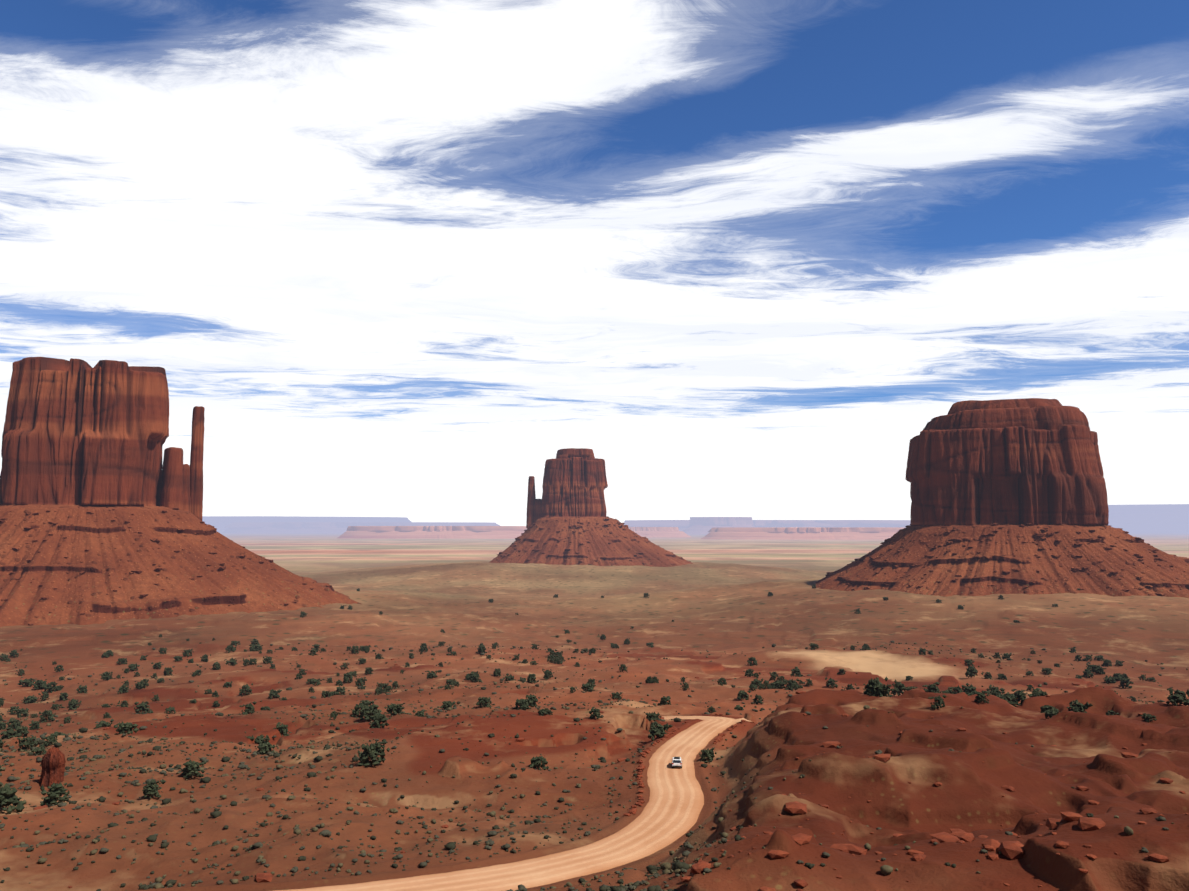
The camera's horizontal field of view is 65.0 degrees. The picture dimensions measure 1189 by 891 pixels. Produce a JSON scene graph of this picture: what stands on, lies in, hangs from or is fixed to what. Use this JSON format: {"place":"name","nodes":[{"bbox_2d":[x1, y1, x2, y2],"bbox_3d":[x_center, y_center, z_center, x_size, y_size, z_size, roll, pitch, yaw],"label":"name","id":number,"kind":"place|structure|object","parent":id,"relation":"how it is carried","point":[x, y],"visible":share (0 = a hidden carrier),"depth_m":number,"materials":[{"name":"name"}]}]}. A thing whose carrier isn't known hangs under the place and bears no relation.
{"place":"outdoors","nodes":[
{"label":"outdoors","id":0,"kind":"place"},
{"bbox_2d":[202,516,410,531],"bbox_3d":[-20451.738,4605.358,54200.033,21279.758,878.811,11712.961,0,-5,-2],"label":"mesa","id":1,"kind":"structure","parent":0,"point":[219,523],"depth_m":49996.91,"materials":[{"name":"purple stone"}]},
{"bbox_2d":[274,716,737,890],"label":"dirt road","id":2,"kind":"structure","parent":0,"point":[670,813],"depth_m":128.55,"materials":[{"name":"beige soil"}]},
{"bbox_2d":[671,757,681,767],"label":"white car","id":3,"kind":"object","parent":2,"relation":"on","point":[676,761],"visible":1,"depth_m":176.96,"materials":[{"name":"white paint"}]},
{"bbox_2d":[0,532,1188,890],"bbox_3d":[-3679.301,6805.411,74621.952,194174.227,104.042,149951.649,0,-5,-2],"label":"ground","id":4,"kind":"structure","parent":0,"point":[722,606],"depth_m":217.27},
{"bbox_2d":[39,747,65,786],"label":"hoodoo rock","id":5,"kind":"object","parent":4,"relation":"on","point":[53,762],"visible":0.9,"depth_m":171.91,"materials":[{"name":"red stone"}]},
{"bbox_2d":[0,357,360,626],"bbox_3d":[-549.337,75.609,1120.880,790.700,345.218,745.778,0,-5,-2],"label":"butte","id":6,"kind":"object","parent":4,"relation":"on","point":[101,510],"visible":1,"depth_m":1043.49,"materials":[{"name":"brown stone"}]},
{"bbox_2d":[222,522,499,532],"bbox_3d":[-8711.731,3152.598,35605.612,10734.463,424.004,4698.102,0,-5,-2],"label":"mesa","id":7,"kind":"structure","parent":4,"relation":"on","point":[287,527],"depth_m":33694.88,"materials":[{"name":"purple stone"}]},
{"bbox_2d":[336,526,526,538],"bbox_3d":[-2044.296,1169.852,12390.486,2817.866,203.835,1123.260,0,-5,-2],"label":"mesa","id":8,"kind":"structure","parent":4,"relation":"on","point":[432,532],"depth_m":12033.63,"materials":[{"name":"stone"}]},
{"bbox_2d":[0,641,1173,890],"bbox_3d":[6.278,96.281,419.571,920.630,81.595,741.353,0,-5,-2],"label":"desert scrub","id":9,"kind":"object","parent":4,"relation":"on","point":[676,867],"visible":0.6,"depth_m":160.01,"materials":[{"name":"green plant"}]},
{"bbox_2d":[489,448,692,566],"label":"butte","id":10,"kind":"object","parent":4,"relation":"on","point":[569,521],"visible":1,"depth_m":2197.57,"materials":[{"name":"brown stone"}]},
{"bbox_2d":[0,584,1188,813],"bbox_3d":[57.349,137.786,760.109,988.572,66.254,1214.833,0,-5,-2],"label":"shrubs","id":11,"kind":"object","parent":4,"relation":"on","point":[372,752],"visible":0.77,"depth_m":378.40,"materials":[{"name":"green plant"}]},
{"bbox_2d":[33,656,1187,890],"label":"loose rocks","id":12,"kind":"object","parent":4,"relation":"on","point":[1013,850],"visible":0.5,"depth_m":70.84,"materials":[{"name":"brown stone"}]},
{"bbox_2d":[628,527,690,537],"bbox_3d":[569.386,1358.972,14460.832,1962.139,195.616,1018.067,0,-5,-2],"label":"mesa","id":13,"kind":"structure","parent":4,"relation":"on","point":[660,532],"depth_m":14172.97,"materials":[{"name":"stone"}]},
{"bbox_2d":[683,517,753,533],"bbox_3d":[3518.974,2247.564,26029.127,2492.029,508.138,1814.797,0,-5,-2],"label":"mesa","id":14,"kind":"structure","parent":4,"relation":"on","point":[701,525],"depth_m":25575.21,"materials":[{"name":"purple stone"}]},
{"bbox_2d":[732,718,753,722],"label":"dirt road","id":15,"kind":"structure","parent":4,"relation":"on","point":[736,720],"depth_m":237.20,"materials":[{"name":"beige soil"}]},
{"bbox_2d":[623,520,910,530],"bbox_3d":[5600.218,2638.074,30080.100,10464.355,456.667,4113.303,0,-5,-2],"label":"mesa","id":16,"kind":"structure","parent":4,"relation":"on","point":[681,525],"depth_m":28466.36,"materials":[{"name":"purple stone"}]},
{"bbox_2d":[701,527,903,539],"bbox_3d":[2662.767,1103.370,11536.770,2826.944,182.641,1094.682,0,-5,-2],"label":"mesa","id":17,"kind":"structure","parent":4,"relation":"on","point":[825,533],"depth_m":11177.09,"materials":[{"name":"stone"}]},
{"bbox_2d":[814,398,1188,597],"bbox_3d":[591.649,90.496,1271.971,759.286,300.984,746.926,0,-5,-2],"label":"butte","id":18,"kind":"object","parent":4,"relation":"on","point":[1008,496],"visible":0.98,"depth_m":1168.32,"materials":[{"name":"brown stone"}]},
{"bbox_2d":[0,0,1188,525],"label":"sky","id":19,"kind":"structure","parent":0,"point":[398,258],"materials":[{"name":"white"}]},
{"bbox_2d":[1108,504,1188,531],"bbox_3d":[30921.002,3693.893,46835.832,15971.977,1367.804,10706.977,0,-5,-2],"label":"mesa","id":20,"kind":"structure","parent":0,"point":[1154,518],"depth_m":43791.56,"materials":[{"name":"purple stone"}]}
]}

